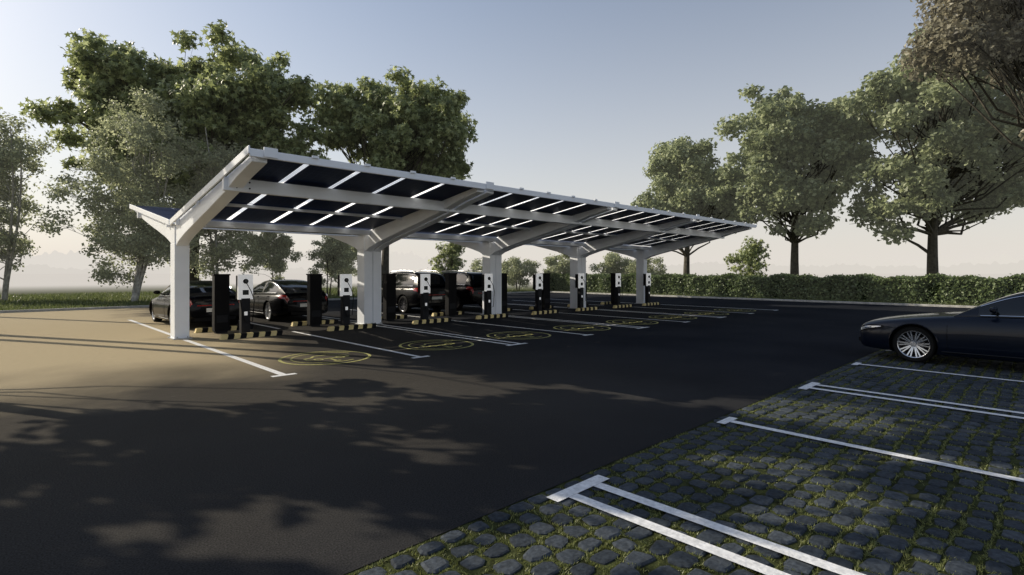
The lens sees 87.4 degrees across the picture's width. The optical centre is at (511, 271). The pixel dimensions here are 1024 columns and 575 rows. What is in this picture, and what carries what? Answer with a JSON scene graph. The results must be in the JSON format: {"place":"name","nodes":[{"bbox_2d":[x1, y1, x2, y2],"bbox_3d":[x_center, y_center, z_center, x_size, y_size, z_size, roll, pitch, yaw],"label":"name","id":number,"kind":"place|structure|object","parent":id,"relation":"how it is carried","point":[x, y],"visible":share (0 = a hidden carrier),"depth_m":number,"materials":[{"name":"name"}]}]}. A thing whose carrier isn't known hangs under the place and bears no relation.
{"place":"outdoors","nodes":[
{"label":"outdoors","id":0,"kind":"place"},
{"bbox_2d":[0,292,970,574],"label":"asphalt road","id":1,"kind":"structure","parent":0,"point":[128,446],"depth_m":6.34,"materials":[{"name":"grey asphalt"}]},
{"bbox_2d":[149,280,238,324],"bbox_3d":[-10.498,0.990,17.666,2.094,1.420,4.990,0,0,-44],"label":"sedan car","id":2,"kind":"object","parent":1,"relation":"on","point":[200,301],"visible":0.59,"depth_m":16.24,"materials":[{"name":"black paint"}]},
{"bbox_2d":[211,274,230,333],"bbox_3d":[-8.099,0.880,14.894,0.420,1.640,0.280,0,0,-44],"label":"charging power cabinet","id":3,"kind":"object","parent":1,"relation":"on","point":[220,303],"visible":1,"depth_m":14.81,"materials":[{"name":"black plastic"}]},
{"bbox_2d":[194,325,252,332],"bbox_3d":[-8.277,1.637,15.431,1.530,0.125,0.150,0,0,-44],"label":"striped wheel stop","id":4,"kind":"object","parent":1,"relation":"on","point":[204,330],"visible":0.52,"depth_m":15.10,"materials":[{"name":"yellow rubber"}]},
{"bbox_2d":[236,274,254,332],"bbox_3d":[-7.070,0.885,14.199,0.385,1.630,0.371,0,0,-44],"label":"ev charging station","id":5,"kind":"object","parent":1,"relation":"on","point":[244,289],"visible":0.91,"depth_m":14.14,"materials":[{"name":"grey metal"}]},
{"bbox_2d":[219,330,282,339],"bbox_3d":[-6.762,1.637,13.934,1.530,0.125,0.150,0,0,-44],"label":"striped wheel stop","id":6,"kind":"object","parent":1,"relation":"on","point":[249,335],"visible":1,"depth_m":13.85,"materials":[{"name":"yellow rubber"}]},
{"bbox_2d":[250,279,327,320],"bbox_3d":[-8.668,0.990,19.989,2.094,1.420,4.990,0,0,-44],"label":"sedan car","id":7,"kind":"object","parent":1,"relation":"on","point":[274,299],"visible":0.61,"depth_m":18.37,"materials":[{"name":"black paint"}]},
{"bbox_2d":[306,274,322,326],"bbox_3d":[-6.179,0.880,16.749,0.420,1.640,0.280,0,0,-44],"label":"charging power cabinet","id":8,"kind":"object","parent":1,"relation":"on","point":[314,299],"visible":1,"depth_m":16.65,"materials":[{"name":"black metal"}]},
{"bbox_2d":[291,319,337,325],"bbox_3d":[-6.349,1.637,17.293,1.530,0.125,0.150,0,0,-44],"label":"striped wheel stop","id":9,"kind":"object","parent":1,"relation":"on","point":[303,323],"visible":0.67,"depth_m":17.05,"materials":[{"name":"yellow rubber"}]},
{"bbox_2d":[278,351,370,364],"bbox_3d":[-3.690,1.696,10.616,1.740,0.001,1.740,0,0,-44],"label":"ev charging symbol","id":10,"kind":"object","parent":1,"relation":"on","point":[280,359],"visible":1,"depth_m":10.36,"materials":[{"name":"yellow paint"}]},
{"bbox_2d":[338,274,353,325],"bbox_3d":[-5.019,0.885,16.178,0.385,1.630,0.371,0,0,-44],"label":"ev charging station","id":11,"kind":"object","parent":1,"relation":"on","point":[345,292],"visible":0.91,"depth_m":16.12,"materials":[{"name":"grey metal"}]},
{"bbox_2d":[327,323,376,330],"bbox_3d":[-4.733,1.637,15.892,1.530,0.125,0.150,0,0,-44],"label":"striped wheel stop","id":12,"kind":"object","parent":1,"relation":"on","point":[349,327],"visible":1,"depth_m":15.80,"materials":[{"name":"yellow rubber"}]},
{"bbox_2d":[382,274,396,320],"bbox_3d":[-4.258,0.880,18.603,0.420,1.640,0.280,0,0,-44],"label":"charging power cabinet","id":13,"kind":"object","parent":1,"relation":"on","point":[389,297],"visible":1,"depth_m":18.50,"materials":[{"name":"black metal"}]},
{"bbox_2d":[381,315,407,319],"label":"striped wheel stop","id":14,"kind":"object","parent":1,"relation":"on","point":[401,316],"visible":0.34,"depth_m":19.42,"materials":[{"name":"yellow rubber"}]},
{"bbox_2d":[381,270,444,312],"bbox_3d":[-4.717,0.813,23.526,2.164,1.774,4.790,0,0,-44],"label":"suv car","id":15,"kind":"object","parent":1,"relation":"on","point":[407,296],"visible":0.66,"depth_m":21.97,"materials":[{"name":"black paint"}]},
{"bbox_2d":[418,274,431,319],"bbox_3d":[-2.948,0.885,18.179,0.385,1.630,0.371,0,0,-44],"label":"ev charging station","id":16,"kind":"object","parent":1,"relation":"on","point":[424,287],"visible":0.88,"depth_m":18.13,"materials":[{"name":"grey metal"}]},
{"bbox_2d":[412,318,451,323],"bbox_3d":[-2.662,1.637,17.893,1.530,0.125,0.150,0,0,-44],"label":"striped wheel stop","id":17,"kind":"object","parent":1,"relation":"on","point":[425,321],"visible":1,"depth_m":17.81,"materials":[{"name":"yellow rubber"}]},
{"bbox_2d":[399,340,473,349],"bbox_3d":[-1.755,1.696,12.485,1.740,0.001,1.740,0,0,-44],"label":"ev charging symbol","id":18,"kind":"object","parent":1,"relation":"on","point":[472,344],"visible":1,"depth_m":12.16,"materials":[{"name":"yellow paint"}]},
{"bbox_2d":[129,145,756,339],"bbox_3d":[-0.647,-0.264,21.076,22.010,3.928,11.500,0,0,-44],"label":"solar carport","id":19,"kind":"object","parent":1,"relation":"on","point":[369,212],"visible":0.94,"depth_m":15.16,"materials":[{"name":"white paint"}]},
{"bbox_2d":[431,311,464,315],"bbox_3d":[-2.494,1.637,21.016,1.530,0.125,0.150,0,0,-44],"label":"striped wheel stop","id":20,"kind":"object","parent":1,"relation":"on","point":[443,313],"visible":0.6,"depth_m":20.74,"materials":[{"name":"yellow rubber"}]},
{"bbox_2d":[444,273,456,316],"bbox_3d":[-2.337,0.880,20.458,0.420,1.640,0.280,0,0,-44],"label":"charging power cabinet","id":21,"kind":"object","parent":1,"relation":"on","point":[450,294],"visible":1,"depth_m":20.35,"materials":[{"name":"black metal"}]},
{"bbox_2d":[440,270,481,309],"bbox_3d":[-2.774,0.813,25.402,2.164,1.774,4.790,0,0,-44],"label":"suv car","id":22,"kind":"object","parent":1,"relation":"on","point":[469,288],"visible":0.33,"depth_m":23.50,"materials":[{"name":"black paint"}]},
{"bbox_2d":[0,291,975,312],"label":"concrete kerb","id":23,"kind":"structure","parent":1,"relation":"on","point":[144,306],"depth_m":27.61,"materials":[{"name":"grey concrete"}]},
{"bbox_2d":[482,274,494,314],"bbox_3d":[-0.890,0.885,20.166,0.385,1.630,0.371,0,0,-44],"label":"ev charging station","id":24,"kind":"object","parent":1,"relation":"on","point":[487,285],"visible":0.91,"depth_m":20.10,"materials":[{"name":"grey metal"}]},
{"bbox_2d":[475,313,508,318],"bbox_3d":[-0.719,1.637,19.769,1.530,0.125,0.150,0,0,-44],"label":"striped wheel stop","id":25,"kind":"object","parent":1,"relation":"on","point":[491,316],"visible":0.97,"depth_m":19.68,"materials":[{"name":"yellow rubber"}]},
{"bbox_2d":[502,273,507,312],"bbox_3d":[-0.417,0.880,22.313,0.420,1.640,0.280,0,0,-44],"label":"charging power cabinet","id":26,"kind":"object","parent":1,"relation":"on","point":[504,292],"visible":0.5,"depth_m":22.25,"materials":[{"name":"black metal"}]},
{"bbox_2d":[486,331,550,338],"bbox_3d":[0.180,1.696,14.353,1.740,0.001,1.740,0,0,-44],"label":"ev charging symbol","id":27,"kind":"object","parent":1,"relation":"on","point":[533,337],"visible":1,"depth_m":14.26,"materials":[{"name":"yellow paint"}]},
{"bbox_2d":[533,274,544,310],"bbox_3d":[1.116,0.885,22.104,0.385,1.630,0.371,0,0,-44],"label":"ev charging station","id":28,"kind":"object","parent":1,"relation":"on","point":[538,284],"visible":0.89,"depth_m":22.05,"materials":[{"name":"grey metal"}]},
{"bbox_2d":[531,310,558,314],"bbox_3d":[1.367,1.637,21.783,1.530,0.125,0.150,0,0,-44],"label":"striped wheel stop","id":29,"kind":"object","parent":1,"relation":"on","point":[544,312],"visible":1,"depth_m":21.68,"materials":[{"name":"yellow rubber"}]},
{"bbox_2d":[540,273,550,309],"bbox_3d":[1.504,0.880,24.168,0.420,1.640,0.280,0,0,-44],"label":"charging power cabinet","id":30,"kind":"object","parent":1,"relation":"on","point":[546,295],"visible":0.81,"depth_m":24.04,"materials":[{"name":"black metal"}]},
{"bbox_2d":[129,299,1023,574],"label":"parking line markings","id":31,"kind":"object","parent":1,"relation":"on","point":[575,489],"visible":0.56,"depth_m":4.04,"materials":[{"name":"white paint"}]},
{"bbox_2d":[575,273,585,307],"bbox_3d":[3.095,0.885,24.014,0.385,1.630,0.371,0,0,-44],"label":"ev charging station","id":32,"kind":"object","parent":1,"relation":"on","point":[579,281],"visible":0.88,"depth_m":23.97,"materials":[{"name":"grey metal"}]},
{"bbox_2d":[553,325,610,330],"bbox_3d":[2.115,1.696,16.222,1.740,0.001,1.740,0,0,-44],"label":"ev charging symbol","id":33,"kind":"object","parent":1,"relation":"on","point":[582,328],"visible":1,"depth_m":16.03,"materials":[{"name":"yellow paint"}]},
{"bbox_2d":[586,273,586,305],"bbox_3d":[3.425,0.880,26.022,0.420,1.640,0.280,0,0,-44],"label":"charging power cabinet","id":34,"kind":"object","parent":1,"relation":"on","point":[586,289],"visible":0.2,"depth_m":26.05,"materials":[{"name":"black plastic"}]},
{"bbox_2d":[575,307,598,310],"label":"striped wheel stop","id":35,"kind":"object","parent":1,"relation":"on","point":[587,308],"visible":0.96,"depth_m":23.59,"materials":[{"name":"yellow rubber"}]},
{"bbox_2d":[610,273,615,304],"bbox_3d":[5.345,0.880,27.877,0.420,1.640,0.280,0,0,-44],"label":"charging power cabinet","id":36,"kind":"object","parent":1,"relation":"on","point":[612,295],"visible":0.51,"depth_m":27.75,"materials":[{"name":"black metal"}]},
{"bbox_2d":[613,273,622,304],"bbox_3d":[5.145,0.885,25.994,0.385,1.630,0.371,0,0,-44],"label":"ev charging station","id":37,"kind":"object","parent":1,"relation":"on","point":[617,281],"visible":0.84,"depth_m":25.93,"materials":[{"name":"grey metal"}]},
{"bbox_2d":[613,304,632,307],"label":"striped wheel stop","id":38,"kind":"object","parent":1,"relation":"on","point":[622,306],"visible":0.97,"depth_m":25.45,"materials":[{"name":"yellow rubber"}]},
{"bbox_2d":[606,320,657,324],"bbox_3d":[4.050,1.696,18.091,1.740,0.001,1.740,0,0,-44],"label":"ev charging symbol","id":39,"kind":"object","parent":1,"relation":"on","point":[631,322],"visible":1,"depth_m":17.92,"materials":[{"name":"yellow paint"}]},
{"bbox_2d":[643,273,652,302],"bbox_3d":[7.087,0.885,27.869,0.385,1.630,0.371,0,0,-44],"label":"ev charging station","id":40,"kind":"object","parent":1,"relation":"on","point":[647,280],"visible":0.94,"depth_m":27.81,"materials":[{"name":"grey metal"}]},
{"bbox_2d":[642,302,659,305],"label":"striped wheel stop","id":41,"kind":"object","parent":1,"relation":"on","point":[653,303],"visible":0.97,"depth_m":27.21,"materials":[{"name":"yellow rubber"}]},
{"bbox_2d":[649,315,695,318],"bbox_3d":[5.985,1.696,19.959,1.740,0.001,1.740,0,0,-44],"label":"ev charging symbol","id":42,"kind":"object","parent":1,"relation":"on","point":[668,315],"visible":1,"depth_m":20.33,"materials":[{"name":"yellow paint"}]},
{"bbox_2d":[0,273,1020,574],"bbox_3d":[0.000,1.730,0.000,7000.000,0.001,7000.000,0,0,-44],"label":"ground","id":43,"kind":"structure","parent":0,"point":[20,285],"depth_m":86.80,"materials":[{"name":"green plant"}]},
{"bbox_2d":[0,107,62,300],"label":"birch tree","id":44,"kind":"object","parent":43,"relation":"on","point":[12,161],"visible":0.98,"depth_m":31.17,"materials":[{"name":"green plant"}]},
{"bbox_2d":[33,85,209,301],"bbox_3d":[-21.621,-4.354,29.744,8.633,12.230,6.164,0,0,-12],"label":"birch tree","id":45,"kind":"object","parent":43,"relation":"on","point":[143,241],"visible":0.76,"depth_m":29.35,"materials":[{"name":"green plant"}]},
{"bbox_2d":[18,19,330,280],"bbox_3d":[-21.486,-7.225,36.731,19.680,17.933,11.789,0,0,12],"label":"maple tree","id":46,"kind":"object","parent":43,"relation":"on","point":[220,102],"visible":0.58,"depth_m":34.00,"materials":[{"name":"green plant"}]},
{"bbox_2d":[159,127,276,280],"bbox_3d":[-18.471,-3.647,33.349,6.608,10.785,6.197,0,0,-44],"label":"birch tree","id":47,"kind":"object","parent":43,"relation":"on","point":[220,247],"visible":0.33,"depth_m":32.81,"materials":[{"name":"green plant"}]},
{"bbox_2d":[238,232,302,279],"bbox_3d":[-17.209,-0.848,38.015,4.319,5.185,4.081,0,0,-44],"label":"young tree","id":48,"kind":"object","parent":43,"relation":"on","point":[276,245],"visible":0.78,"depth_m":37.54,"materials":[{"name":"green plant"}]},
{"bbox_2d":[305,235,354,294],"bbox_3d":[-12.714,-0.692,37.841,3.243,4.857,3.338,0,0,-44],"label":"young tree","id":49,"kind":"object","parent":43,"relation":"on","point":[332,255],"visible":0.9,"depth_m":37.44,"materials":[{"name":"green plant"}]},
{"bbox_2d":[321,246,356,282],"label":"young tree","id":50,"kind":"object","parent":43,"relation":"on","point":[351,270],"visible":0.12,"depth_m":42.16,"materials":[{"name":"green plant"}]},
{"bbox_2d":[307,65,478,280],"bbox_3d":[-8.193,-6.205,38.112,12.044,15.895,9.453,0,0,-12],"label":"maple tree","id":51,"kind":"object","parent":43,"relation":"on","point":[421,127],"visible":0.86,"depth_m":36.19,"materials":[{"name":"green plant"}]},
{"bbox_2d":[428,241,466,273],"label":"young tree","id":52,"kind":"object","parent":43,"relation":"on","point":[451,254],"visible":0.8,"depth_m":39.63,"materials":[{"name":"green plant"}]},
{"bbox_2d":[466,258,481,271],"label":"shrub","id":53,"kind":"object","parent":43,"relation":"on","point":[476,266],"visible":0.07,"depth_m":44.40,"materials":[{"name":"green plant"}]},
{"bbox_2d":[0,286,980,310],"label":"lawn grass","id":54,"kind":"structure","parent":43,"relation":"on","point":[80,300],"depth_m":31.05,"materials":[{"name":"green plant"}]},
{"bbox_2d":[0,249,1023,273],"bbox_3d":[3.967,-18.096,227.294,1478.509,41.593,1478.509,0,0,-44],"label":"distant woodland","id":55,"kind":"object","parent":43,"relation":"on","point":[410,261],"visible":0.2,"depth_m":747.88,"materials":[{"name":"grey"}]},
{"bbox_2d":[502,256,540,289],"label":"tree","id":56,"kind":"object","parent":43,"relation":"on","point":[516,271],"visible":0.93,"depth_m":46.34,"materials":[{"name":"green plant"}]},
{"bbox_2d":[542,252,586,274],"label":"shrub","id":57,"kind":"object","parent":43,"relation":"on","point":[562,265],"visible":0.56,"depth_m":46.80,"materials":[{"name":"green plant"}]},
{"bbox_2d":[589,252,635,274],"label":"shrub","id":58,"kind":"object","parent":43,"relation":"on","point":[614,263],"visible":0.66,"depth_m":45.46,"materials":[{"name":"green plant"}]},
{"bbox_2d":[623,256,667,274],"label":"shrub","id":59,"kind":"object","parent":43,"relation":"on","point":[650,269],"visible":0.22,"depth_m":42.62,"materials":[{"name":"green plant"}]},
{"bbox_2d":[630,136,755,274],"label":"lime tree","id":60,"kind":"object","parent":43,"relation":"on","point":[685,179],"visible":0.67,"depth_m":44.26,"materials":[{"name":"green plant"}]},
{"bbox_2d":[723,236,770,276],"bbox_3d":[15.923,-0.345,36.005,2.904,4.171,3.214,0,0,-44],"label":"young tree","id":61,"kind":"object","parent":43,"relation":"on","point":[751,253],"visible":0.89,"depth_m":35.55,"materials":[{"name":"green plant"}]},
{"bbox_2d":[532,271,1023,304],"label":"hedge","id":62,"kind":"object","parent":43,"relation":"on","point":[954,289],"visible":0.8,"depth_m":30.92,"materials":[{"name":"green plant"}]},
{"bbox_2d":[712,83,888,274],"bbox_3d":[22.172,-6.372,41.804,12.002,16.230,10.022,0,0,25],"label":"lime tree","id":63,"kind":"object","parent":43,"relation":"on","point":[788,140],"visible":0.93,"depth_m":39.75,"materials":[{"name":"green plant"}]},
{"bbox_2d":[834,26,1023,274],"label":"lime tree","id":64,"kind":"object","parent":43,"relation":"on","point":[952,163],"visible":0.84,"depth_m":35.85,"materials":[{"name":"green plant"}]},
{"bbox_2d":[898,0,1023,149],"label":"beech tree","id":65,"kind":"object","parent":43,"relation":"on","point":[964,34],"visible":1,"depth_m":25.45,"materials":[{"name":"green plant"}]},
{"bbox_2d":[0,0,1023,265],"label":"sky","id":66,"kind":"structure","parent":0,"point":[568,97],"materials":[{"name":"blue"}]},
{"bbox_2d":[345,349,1023,574],"bbox_3d":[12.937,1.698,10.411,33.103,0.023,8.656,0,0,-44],"label":"cobblestone paving","id":67,"kind":"structure","parent":0,"point":[683,559],"depth_m":4.10,"materials":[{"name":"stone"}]},
{"bbox_2d":[859,292,1023,362],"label":"sedan car","id":68,"kind":"object","parent":67,"relation":"on","point":[992,330],"visible":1,"depth_m":9.46,"materials":[{"name":"blue paint"}]}
]}

